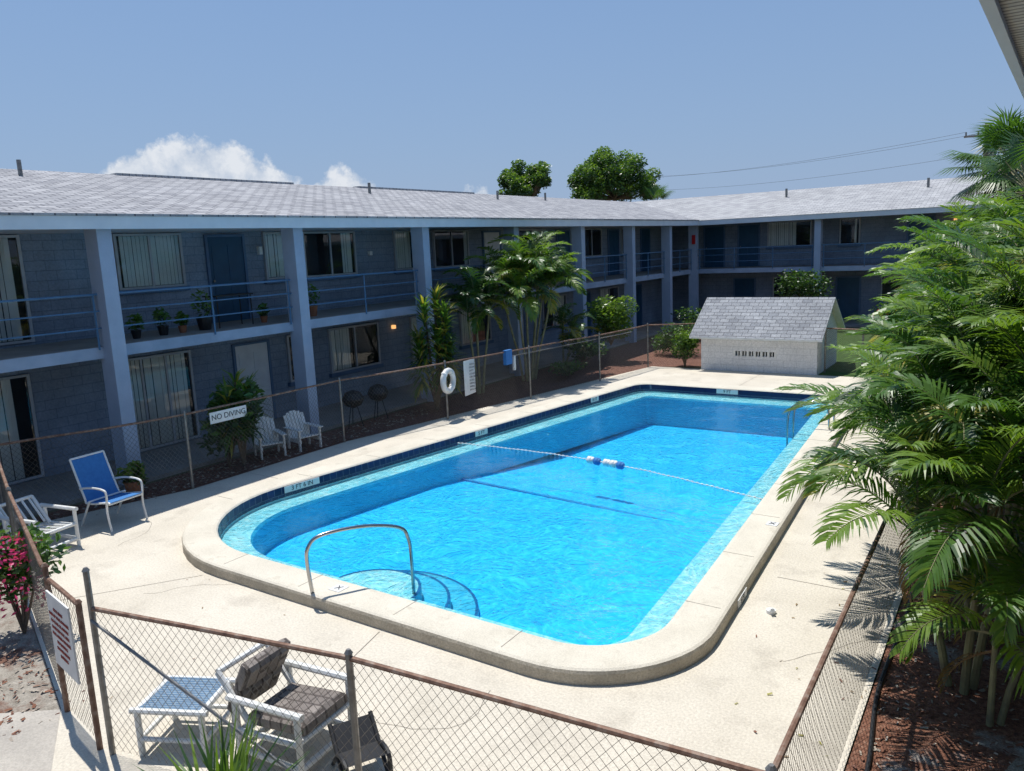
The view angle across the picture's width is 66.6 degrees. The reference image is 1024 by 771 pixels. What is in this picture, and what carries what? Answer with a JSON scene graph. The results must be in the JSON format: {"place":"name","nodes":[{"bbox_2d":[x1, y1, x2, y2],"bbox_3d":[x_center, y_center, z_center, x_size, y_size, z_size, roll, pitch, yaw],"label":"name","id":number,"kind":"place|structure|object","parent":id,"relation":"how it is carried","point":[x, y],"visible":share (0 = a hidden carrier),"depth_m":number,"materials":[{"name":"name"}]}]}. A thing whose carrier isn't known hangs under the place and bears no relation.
{"place":"outdoors","nodes":[
{"label":"outdoors","id":0,"kind":"place"},
{"bbox_2d":[0,528,60,712],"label":"sand bed","id":1,"kind":"object","parent":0,"point":[12,636],"depth_m":8.46,"materials":[{"name":"beige sand"}]},
{"bbox_2d":[0,522,71,633],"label":"bougainvillea bush","id":2,"kind":"object","parent":1,"relation":"on","point":[16,575],"visible":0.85,"depth_m":9.10,"materials":[{"name":"pink plant"}]},
{"bbox_2d":[0,709,60,770],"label":"entry path","id":3,"kind":"structure","parent":0,"point":[31,746],"depth_m":7.16,"materials":[{"name":"concrete"}]},
{"bbox_2d":[0,327,928,770],"bbox_3d":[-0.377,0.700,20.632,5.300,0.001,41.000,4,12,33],"label":"mulch bed","id":4,"kind":"object","parent":0,"point":[630,354],"visible":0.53,"depth_m":22.02,"materials":[{"name":"brown soil"}]},
{"bbox_2d":[124,479,142,497],"bbox_3d":[-7.013,1.917,14.474,0.340,0.300,0.340,4,12,33],"label":"plant pot","id":5,"kind":"object","parent":4,"relation":"on","point":[138,487],"visible":0.58,"depth_m":14.34,"materials":[{"name":"ceramic"}]},
{"bbox_2d":[115,460,148,485],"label":"potted plant","id":6,"kind":"object","parent":5,"relation":"in","point":[140,467],"visible":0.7,"depth_m":14.44,"materials":[{"name":"green plant"}]},
{"bbox_2d":[196,378,265,467],"bbox_3d":[-5.837,0.783,16.169,1.594,1.848,1.367,4,12,33],"label":"croton shrub","id":7,"kind":"object","parent":4,"relation":"on","point":[249,394],"visible":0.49,"depth_m":15.93,"materials":[{"name":"green plant"}]},
{"bbox_2d":[207,368,273,465],"bbox_3d":[-5.669,0.642,16.173,1.111,2.110,1.668,0,10,13],"label":"dracaena plant","id":8,"kind":"object","parent":4,"relation":"on","point":[226,398],"visible":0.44,"depth_m":15.98,"materials":[{"name":"green plant"}]},
{"bbox_2d":[254,416,286,459],"bbox_3d":[-5.342,1.127,17.054,0.629,0.806,0.781,-9,12,-32],"label":"adirondack chair","id":9,"kind":"object","parent":4,"relation":"on","point":[270,431],"visible":0.73,"depth_m":17.21,"materials":[{"name":"white plastic"}]},
{"bbox_2d":[283,410,322,451],"bbox_3d":[-4.738,1.004,17.592,0.629,0.806,0.781,-12,14,-44],"label":"adirondack chair","id":10,"kind":"object","parent":4,"relation":"on","point":[298,433],"visible":0.86,"depth_m":17.67,"materials":[{"name":"white plastic"}]},
{"bbox_2d":[0,227,661,485],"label":"wall","id":11,"kind":"structure","parent":4,"relation":"on","point":[69,397],"depth_m":18.96,"materials":[{"name":"blue paint"}]},
{"bbox_2d":[0,228,650,484],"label":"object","id":12,"kind":"structure","parent":11,"relation":"attached to","point":[163,385],"depth_m":19.03,"materials":[{"name":"glass"}]},
{"bbox_2d":[0,169,698,220],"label":"roof","id":13,"kind":"structure","parent":11,"relation":"on","point":[37,192],"depth_m":20.25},
{"bbox_2d":[16,159,929,200],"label":"roof vents","id":14,"kind":"object","parent":13,"relation":"on","point":[20,171],"visible":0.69,"depth_m":24.27,"materials":[{"name":"metal"}]},
{"bbox_2d":[0,204,1000,233],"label":"soffit fascia","id":15,"kind":"structure","parent":13,"relation":"attached to","point":[29,224],"depth_m":18.57,"materials":[{"name":"paint"}]},
{"bbox_2d":[634,175,998,220],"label":"back roof","id":16,"kind":"structure","parent":13,"relation":"attached to","point":[892,195],"depth_m":37.99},
{"bbox_2d":[342,390,363,427],"bbox_3d":[-3.957,0.577,19.479,0.540,0.923,0.526,4,12,33],"label":"barbecue grill","id":17,"kind":"object","parent":4,"relation":"on","point":[353,401],"visible":0.86,"depth_m":19.27,"materials":[{"name":"black metal"}]},
{"bbox_2d":[367,384,387,417],"bbox_3d":[-3.459,0.424,20.213,0.540,0.923,0.526,4,12,33],"label":"barbecue grill","id":18,"kind":"object","parent":4,"relation":"on","point":[379,394],"visible":0.86,"depth_m":20.01,"materials":[{"name":"black metal"}]},
{"bbox_2d":[83,225,698,488],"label":"columns","id":19,"kind":"structure","parent":4,"relation":"on","point":[105,288],"depth_m":18.34,"materials":[{"name":"paint"}]},
{"bbox_2d":[404,282,466,410],"bbox_3d":[-2.046,-1.049,20.847,1.436,3.492,2.097,4,12,33],"label":"dracaena plant","id":20,"kind":"object","parent":4,"relation":"on","point":[446,352],"visible":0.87,"depth_m":20.66,"materials":[{"name":"green plant"}]},
{"bbox_2d":[0,262,938,524],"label":"walkway slabs","id":21,"kind":"structure","parent":4,"relation":"on","point":[19,358],"depth_m":17.91,"materials":[{"name":"paint"}]},
{"bbox_2d":[125,313,144,338],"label":"potted plant","id":22,"kind":"object","parent":21,"relation":"on","point":[136,332],"visible":0.89,"depth_m":15.82,"materials":[{"name":"green plant"}]},
{"bbox_2d":[152,306,170,335],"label":"potted plant","id":23,"kind":"object","parent":21,"relation":"on","point":[162,329],"visible":0.96,"depth_m":16.29,"materials":[{"name":"green plant"}]},
{"bbox_2d":[173,311,188,332],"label":"potted plant","id":24,"kind":"object","parent":21,"relation":"on","point":[182,327],"visible":0.81,"depth_m":16.69,"materials":[{"name":"green plant"}]},
{"bbox_2d":[190,289,214,329],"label":"potted plant","id":25,"kind":"object","parent":21,"relation":"on","point":[204,323],"visible":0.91,"depth_m":17.08,"materials":[{"name":"green plant"}]},
{"bbox_2d":[202,293,253,328],"bbox_3d":[-6.455,-1.719,17.814,0.500,0.725,1.000,4,12,33],"label":"plant stand","id":26,"kind":"object","parent":21,"relation":"on","point":[225,295],"visible":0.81,"depth_m":17.71,"materials":[{"name":"metal"}]},
{"bbox_2d":[256,302,269,322],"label":"potted plant","id":27,"kind":"object","parent":21,"relation":"on","point":[263,316],"visible":0.83,"depth_m":18.44,"materials":[{"name":"green plant"}]},
{"bbox_2d":[308,283,319,316],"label":"potted plant","id":28,"kind":"object","parent":21,"relation":"on","point":[313,309],"visible":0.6,"depth_m":19.62,"materials":[{"name":"green plant"}]},
{"bbox_2d":[0,241,922,349],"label":"balcony railings","id":29,"kind":"object","parent":21,"relation":"on","point":[211,300],"visible":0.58,"depth_m":18.18,"materials":[{"name":"blue metal"}]},
{"bbox_2d":[439,265,520,393],"bbox_3d":[-0.989,-1.634,22.905,2.453,3.818,3.085,4,12,33],"label":"palm clump","id":30,"kind":"object","parent":4,"relation":"on","point":[467,299],"visible":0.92,"depth_m":22.59,"materials":[{"name":"green plant"}]},
{"bbox_2d":[0,408,1023,770],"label":"mulch chips","id":31,"kind":"object","parent":4,"relation":"on","point":[146,496],"visible":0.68,"depth_m":7.41,"materials":[{"name":"brown plant"}]},
{"bbox_2d":[455,230,593,381],"bbox_3d":[0.683,-2.546,25.009,3.674,4.740,5.440,4,12,33],"label":"palm clump","id":32,"kind":"object","parent":4,"relation":"on","point":[528,270],"visible":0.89,"depth_m":24.11,"materials":[{"name":"green plant"}]},
{"bbox_2d":[497,159,551,196],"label":"tree","id":33,"kind":"object","parent":4,"relation":"on","point":[530,181],"visible":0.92,"depth_m":61.86,"materials":[{"name":"green plant"}]},
{"bbox_2d":[548,360,586,377],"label":"ground cover","id":34,"kind":"object","parent":4,"relation":"on","point":[570,370],"visible":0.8,"depth_m":25.06,"materials":[{"name":"green plant"}]},
{"bbox_2d":[540,298,600,361],"bbox_3d":[1.975,-1.903,27.372,2.080,2.537,2.548,4,12,33],"label":"palm clump","id":35,"kind":"object","parent":4,"relation":"on","point":[562,311],"visible":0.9,"depth_m":27.05,"materials":[{"name":"green plant"}]},
{"bbox_2d":[558,333,608,361],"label":"flowering hedge","id":36,"kind":"object","parent":4,"relation":"on","point":[581,350],"visible":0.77,"depth_m":26.79,"materials":[{"name":"green plant"}]},
{"bbox_2d":[583,294,638,344],"bbox_3d":[3.542,-2.379,28.188,1.953,1.857,1.720,4,12,33],"label":"flowering hedge","id":37,"kind":"object","parent":4,"relation":"on","point":[608,313],"visible":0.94,"depth_m":27.94,"materials":[{"name":"green plant"}]},
{"bbox_2d":[567,146,661,201],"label":"broadleaf tree","id":38,"kind":"object","parent":4,"relation":"on","point":[601,175],"visible":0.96,"depth_m":61.16,"materials":[{"name":"green plant"}]},
{"bbox_2d":[634,184,674,200],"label":"cabbage palm","id":39,"kind":"object","parent":4,"relation":"on","point":[651,194],"visible":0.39,"depth_m":60.01,"materials":[{"name":"green plant"}]},
{"bbox_2d":[650,320,694,353],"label":"green shrub","id":40,"kind":"object","parent":4,"relation":"on","point":[663,340],"visible":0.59,"depth_m":29.11,"materials":[{"name":"green plant"}]},
{"bbox_2d":[670,327,699,366],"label":"round hedge","id":41,"kind":"object","parent":4,"relation":"on","point":[685,345],"visible":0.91,"depth_m":26.14,"materials":[{"name":"green plant"}]},
{"bbox_2d":[670,306,701,327],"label":"green shrub","id":42,"kind":"object","parent":4,"relation":"on","point":[693,315],"visible":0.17,"depth_m":32.99,"materials":[{"name":"green plant"}]},
{"bbox_2d":[701,339,818,374],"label":"front wall","id":43,"kind":"structure","parent":4,"relation":"on","point":[790,357],"depth_m":24.64,"materials":[{"name":"white concrete"}]},
{"bbox_2d":[672,211,981,320],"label":"back wall","id":44,"kind":"structure","parent":4,"relation":"on","point":[874,229],"depth_m":38.34,"materials":[{"name":"blue paint"}]},
{"bbox_2d":[704,214,956,320],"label":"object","id":45,"kind":"structure","parent":44,"relation":"attached to","point":[791,234],"depth_m":38.59,"materials":[{"name":"glass"}]},
{"bbox_2d":[813,211,968,296],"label":"back columns","id":46,"kind":"structure","parent":4,"relation":"on","point":[818,236],"depth_m":35.79,"materials":[{"name":"paint"}]},
{"bbox_2d":[845,393,1023,770],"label":"mulch bed","id":47,"kind":"object","parent":4,"relation":"on","point":[942,754],"depth_m":6.90,"materials":[{"name":"brown soil"}]},
{"bbox_2d":[864,582,914,770],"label":"garden hose","id":48,"kind":"object","parent":47,"relation":"on","point":[873,720],"visible":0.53,"depth_m":7.05,"materials":[{"name":"black plastic"}]},
{"bbox_2d":[773,239,1023,594],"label":"areca palm","id":49,"kind":"object","parent":47,"relation":"on","point":[865,350],"visible":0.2,"depth_m":8.89,"materials":[{"name":"green plant"}]},
{"bbox_2d":[868,262,934,353],"bbox_3d":[10.022,-1.170,17.573,3.684,3.816,3.624,-4,10,-7],"label":"areca palm","id":50,"kind":"object","parent":47,"relation":"on","point":[896,291],"visible":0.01,"depth_m":17.59,"materials":[{"name":"green plant"}]},
{"bbox_2d":[786,334,1023,694],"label":"areca palm","id":51,"kind":"object","parent":47,"relation":"on","point":[938,476],"visible":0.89,"depth_m":6.76,"materials":[{"name":"green plant"}]},
{"bbox_2d":[800,228,1023,644],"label":"areca palm","id":52,"kind":"object","parent":47,"relation":"on","point":[998,322],"visible":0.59,"depth_m":7.79,"materials":[{"name":"green plant"}]},
{"bbox_2d":[865,268,964,375],"bbox_3d":[7.927,-0.265,13.207,3.860,3.751,3.180,-2,10,4],"label":"areca palm","id":53,"kind":"object","parent":47,"relation":"on","point":[904,285],"visible":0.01,"depth_m":13.62,"materials":[{"name":"green plant"}]},
{"bbox_2d":[865,208,995,314],"bbox_3d":[9.321,-1.202,15.662,3.782,4.602,3.921,4,12,33],"label":"areca palm","id":54,"kind":"object","parent":47,"relation":"on","point":[933,252],"visible":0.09,"depth_m":15.23,"materials":[{"name":"green plant"}]},
{"bbox_2d":[844,226,1023,514],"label":"areca palm","id":55,"kind":"object","parent":47,"relation":"on","point":[929,279],"visible":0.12,"depth_m":11.29,"materials":[{"name":"green plant"}]},
{"bbox_2d":[870,215,1023,563],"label":"areca palm","id":56,"kind":"object","parent":47,"relation":"on","point":[954,273],"visible":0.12,"depth_m":9.46,"materials":[{"name":"green plant"}]},
{"bbox_2d":[887,495,1023,727],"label":"areca palm","id":57,"kind":"object","parent":47,"relation":"on","point":[1004,609],"visible":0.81,"depth_m":6.44,"materials":[{"name":"green plant"}]},
{"bbox_2d":[895,192,1023,292],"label":"areca palm","id":58,"kind":"object","parent":47,"relation":"on","point":[948,262],"visible":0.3,"depth_m":10.84,"materials":[{"name":"green plant"}]},
{"bbox_2d":[918,218,1023,364],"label":"areca palm","id":59,"kind":"object","parent":47,"relation":"on","point":[1004,223],"visible":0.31,"depth_m":8.21,"materials":[{"name":"green plant"}]},
{"bbox_2d":[922,195,1023,290],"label":"areca palm","id":60,"kind":"object","parent":47,"relation":"on","point":[999,210],"visible":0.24,"depth_m":12.30,"materials":[{"name":"green plant"}]},
{"bbox_2d":[934,103,1023,208],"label":"cabbage palm","id":61,"kind":"object","parent":47,"relation":"on","point":[991,132],"visible":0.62,"depth_m":19.30,"materials":[{"name":"green plant"}]},
{"bbox_2d":[941,191,1022,252],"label":"areca palm","id":62,"kind":"object","parent":47,"relation":"on","point":[964,213],"visible":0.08,"depth_m":17.02,"materials":[{"name":"green plant"}]},
{"bbox_2d":[963,189,1002,210],"bbox_3d":[13.443,-2.606,20.074,3.472,5.459,3.772,4,12,33],"label":"areca palm","id":63,"kind":"object","parent":47,"relation":"on","point":[995,191],"visible":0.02,"depth_m":20.03,"materials":[{"name":"green plant"}]},
{"bbox_2d":[957,127,1023,223],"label":"cabbage palm","id":64,"kind":"object","parent":47,"relation":"on","point":[1005,165],"visible":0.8,"depth_m":16.16,"materials":[{"name":"green plant"}]},
{"bbox_2d":[962,187,1023,235],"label":"areca palm","id":65,"kind":"object","parent":47,"relation":"on","point":[1018,189],"visible":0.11,"depth_m":14.03,"materials":[{"name":"green plant"}]},
{"bbox_2d":[1005,756,1023,770],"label":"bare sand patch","id":66,"kind":"object","parent":47,"relation":"on","point":[1015,763],"visible":1,"depth_m":6.24,"materials":[{"name":"grey sand"}]},
{"bbox_2d":[964,132,994,174],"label":"utility pole","id":67,"kind":"object","parent":4,"relation":"on","point":[965,136],"visible":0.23,"depth_m":43.66,"materials":[{"name":"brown wood"}]},
{"bbox_2d":[667,132,974,189],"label":"power lines","id":68,"kind":"object","parent":67,"relation":"attached to","point":[825,159],"visible":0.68,"depth_m":53.76,"materials":[{"name":"black plastic"}]},
{"bbox_2d":[8,366,933,770],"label":"pool deck","id":69,"kind":"structure","parent":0,"point":[718,702],"depth_m":8.22,"materials":[{"name":"concrete"}]},
{"bbox_2d":[0,462,60,687],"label":"chain link fence","id":70,"kind":"object","parent":69,"relation":"on","point":[11,509],"visible":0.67,"depth_m":8.73,"materials":[{"name":"metal"}]},
{"bbox_2d":[0,495,80,553],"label":"pvc patio chair","id":71,"kind":"object","parent":69,"relation":"on","point":[46,523],"visible":0.52,"depth_m":12.03,"materials":[{"name":"white plastic"}]},
{"bbox_2d":[41,562,102,750],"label":"chain link gate","id":72,"kind":"structure","parent":69,"relation":"on","point":[49,582],"depth_m":6.95,"materials":[{"name":"metal"}]},
{"bbox_2d":[45,590,80,684],"bbox_3d":[-4.062,2.265,7.035,0.600,0.720,0.022,7,14,43],"label":"gate rules sign","id":73,"kind":"object","parent":72,"relation":"attached to","point":[62,634],"visible":1,"depth_m":6.99,"materials":[{"name":"white metal"}]},
{"bbox_2d":[69,450,147,531],"bbox_3d":[-6.749,1.742,13.021,0.932,1.148,0.685,3,11,28],"label":"sling patio chair","id":74,"kind":"object","parent":69,"relation":"on","point":[95,478],"visible":1,"depth_m":13.08,"materials":[{"name":"blue fabric"}]},
{"bbox_2d":[128,675,235,756],"bbox_3d":[-2.938,2.982,7.051,0.720,0.448,0.576,-1,10,8],"label":"pvc ottoman","id":75,"kind":"object","parent":69,"relation":"on","point":[213,691],"visible":0.72,"depth_m":6.91,"materials":[{"name":"white plastic"}]},
{"bbox_2d":[136,705,344,770],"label":"yucca plant","id":76,"kind":"object","parent":69,"relation":"on","point":[240,761],"visible":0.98,"depth_m":5.91,"materials":[{"name":"green plant"}]},
{"bbox_2d":[215,638,354,770],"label":"cushioned pvc chair","id":77,"kind":"object","parent":69,"relation":"on","point":[294,694],"visible":0.66,"depth_m":6.68,"materials":[{"name":"white plastic"}]},
{"bbox_2d":[0,323,700,528],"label":"chain link fence","id":78,"kind":"object","parent":69,"relation":"on","point":[184,414],"visible":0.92,"depth_m":17.39,"materials":[{"name":"metal"}]},
{"bbox_2d":[209,405,246,423],"bbox_3d":[-5.562,0.568,15.294,0.017,0.220,0.840,4,12,33],"label":"no diving sign","id":79,"kind":"object","parent":78,"relation":"attached to","point":[227,414],"visible":1,"depth_m":15.27,"materials":[{"name":"white plastic"}]},
{"bbox_2d":[440,368,455,393],"bbox_3d":[-1.615,-0.118,19.707,0.160,0.670,0.669,2,11,24],"label":"life ring","id":80,"kind":"object","parent":78,"relation":"attached to","point":[444,387],"visible":1,"depth_m":19.59,"materials":[{"name":"white plastic"}]},
{"bbox_2d":[462,359,477,395],"bbox_3d":[-1.097,-0.218,20.255,0.114,0.900,0.594,4,12,33],"label":"pool rules sign","id":81,"kind":"object","parent":78,"relation":"attached to","point":[469,375],"visible":1,"depth_m":20.24,"materials":[{"name":"white metal"}]},
{"bbox_2d":[503,332,629,369],"bbox_3d":[1.819,-1.135,23.425,0.167,0.600,6.082,7,14,42],"label":"pool skimmer pole","id":82,"kind":"object","parent":78,"relation":"attached to","point":[507,356],"visible":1,"depth_m":21.52,"materials":[{"name":"metal"}]},
{"bbox_2d":[327,710,392,770],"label":"black folding chair","id":83,"kind":"object","parent":69,"relation":"on","point":[349,746],"visible":0.86,"depth_m":6.48,"materials":[{"name":"fabric"}]},
{"bbox_2d":[81,567,776,770],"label":"chain link fence","id":84,"kind":"object","parent":69,"relation":"on","point":[348,657],"visible":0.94,"depth_m":5.76,"materials":[{"name":"metal"}]},
{"bbox_2d":[90,619,293,770],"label":"fence brace","id":85,"kind":"object","parent":84,"relation":"attached to","point":[182,689],"visible":1,"depth_m":6.30,"materials":[{"name":"metal"}]},
{"bbox_2d":[35,377,895,749],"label":"deck joints","id":86,"kind":"object","parent":69,"relation":"on","point":[379,631],"visible":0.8,"depth_m":9.02,"materials":[{"name":"grey concrete"}]},
{"bbox_2d":[182,381,858,685],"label":"swimming pool","id":87,"kind":"structure","parent":69,"relation":"in","point":[553,568],"depth_m":13.07,"materials":[{"name":"liquid"}]},
{"bbox_2d":[305,524,415,593],"bbox_3d":[-1.900,2.394,9.877,1.372,1.324,0.054,-7,11,-25],"label":"pool handrail","id":88,"kind":"object","parent":87,"relation":"on","point":[314,538],"visible":0.94,"depth_m":9.75,"materials":[{"name":"silver metal"}]},
{"bbox_2d":[284,389,778,608],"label":"depth markers","id":89,"kind":"object","parent":87,"relation":"on","point":[304,484],"visible":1,"depth_m":14.45,"materials":[{"name":"tile"}]},
{"bbox_2d":[458,442,761,499],"bbox_3d":[1.643,1.539,15.236,7.154,0.159,0.539,6,13,41],"label":"safety rope","id":90,"kind":"object","parent":87,"relation":"on","point":[606,462],"visible":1,"depth_m":15.17,"materials":[{"name":"white fabric"}]},
{"bbox_2d":[786,397,834,445],"bbox_3d":[6.498,1.041,16.959,0.916,1.575,0.548,4,12,33],"label":"pool ladder","id":91,"kind":"object","parent":87,"relation":"attached to","point":[793,416],"visible":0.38,"depth_m":16.96,"materials":[{"name":"silver metal"}]},
{"bbox_2d":[773,481,913,770],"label":"chain link fence","id":92,"kind":"object","parent":69,"relation":"on","point":[789,735],"visible":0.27,"depth_m":6.34,"materials":[{"name":"metal"}]},
{"bbox_2d":[0,0,1023,201],"label":"sky","id":93,"kind":"structure","parent":0,"point":[441,95],"materials":[{"name":"blue"}]},
{"bbox_2d":[766,607,775,614],"bbox_3d":[2.977,2.567,8.918,0.106,0.094,0.149,-4,10,-11],"label":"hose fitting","id":94,"kind":"object","parent":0,"point":[770,611],"visible":1,"depth_m":8.90,"materials":[{"name":"white plastic"}]},
{"bbox_2d":[818,329,916,377],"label":"lawn","id":95,"kind":"structure","parent":0,"point":[836,373],"depth_m":26.29,"materials":[{"name":"green plant"}]},
{"bbox_2d":[773,268,834,296],"bbox_3d":[13.274,-4.302,35.081,2.902,1.973,1.668,15,20,59],"label":"green shrub","id":96,"kind":"object","parent":95,"relation":"on","point":[802,285],"visible":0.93,"depth_m":34.97,"materials":[{"name":"green plant"}]},
{"bbox_2d":[818,311,836,373],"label":"side walls","id":97,"kind":"structure","parent":95,"relation":"on","point":[832,323],"depth_m":24.93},
{"bbox_2d":[689,297,844,341],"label":"gable roof","id":98,"kind":"structure","parent":97,"relation":"on","point":[801,319],"depth_m":24.89,"materials":[{"name":"grey tile"}]},
{"bbox_2d":[824,328,917,374],"bbox_3d":[11.182,-0.923,22.759,4.097,1.500,0.161,7,14,43],"label":"chain link fence","id":99,"kind":"object","parent":95,"relation":"on","point":[833,342],"visible":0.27,"depth_m":23.77,"materials":[{"name":"metal"}]},
{"bbox_2d":[868,301,900,335],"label":"green shrub","id":100,"kind":"object","parent":95,"relation":"on","point":[883,305],"visible":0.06,"depth_m":30.53,"materials":[{"name":"green plant"}]},
{"bbox_2d":[881,223,952,298],"bbox_3d":[12.661,-2.409,22.170,3.970,4.413,3.966,1,11,21],"label":"areca palm","id":101,"kind":"object","parent":95,"relation":"on","point":[899,257],"visible":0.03,"depth_m":22.88,"materials":[{"name":"green plant"}]},
{"bbox_2d":[896,201,1001,289],"bbox_3d":[11.530,-2.137,19.598,3.706,4.877,3.611,0,10,15],"label":"areca palm","id":102,"kind":"object","parent":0,"point":[953,225],"visible":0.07,"depth_m":19.34,"materials":[{"name":"green plant"}]},
{"bbox_2d":[979,0,1023,98],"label":"wing eave","id":103,"kind":"object","parent":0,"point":[1005,18],"visible":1,"depth_m":2.94,"materials":[{"name":"paint"}]}
]}

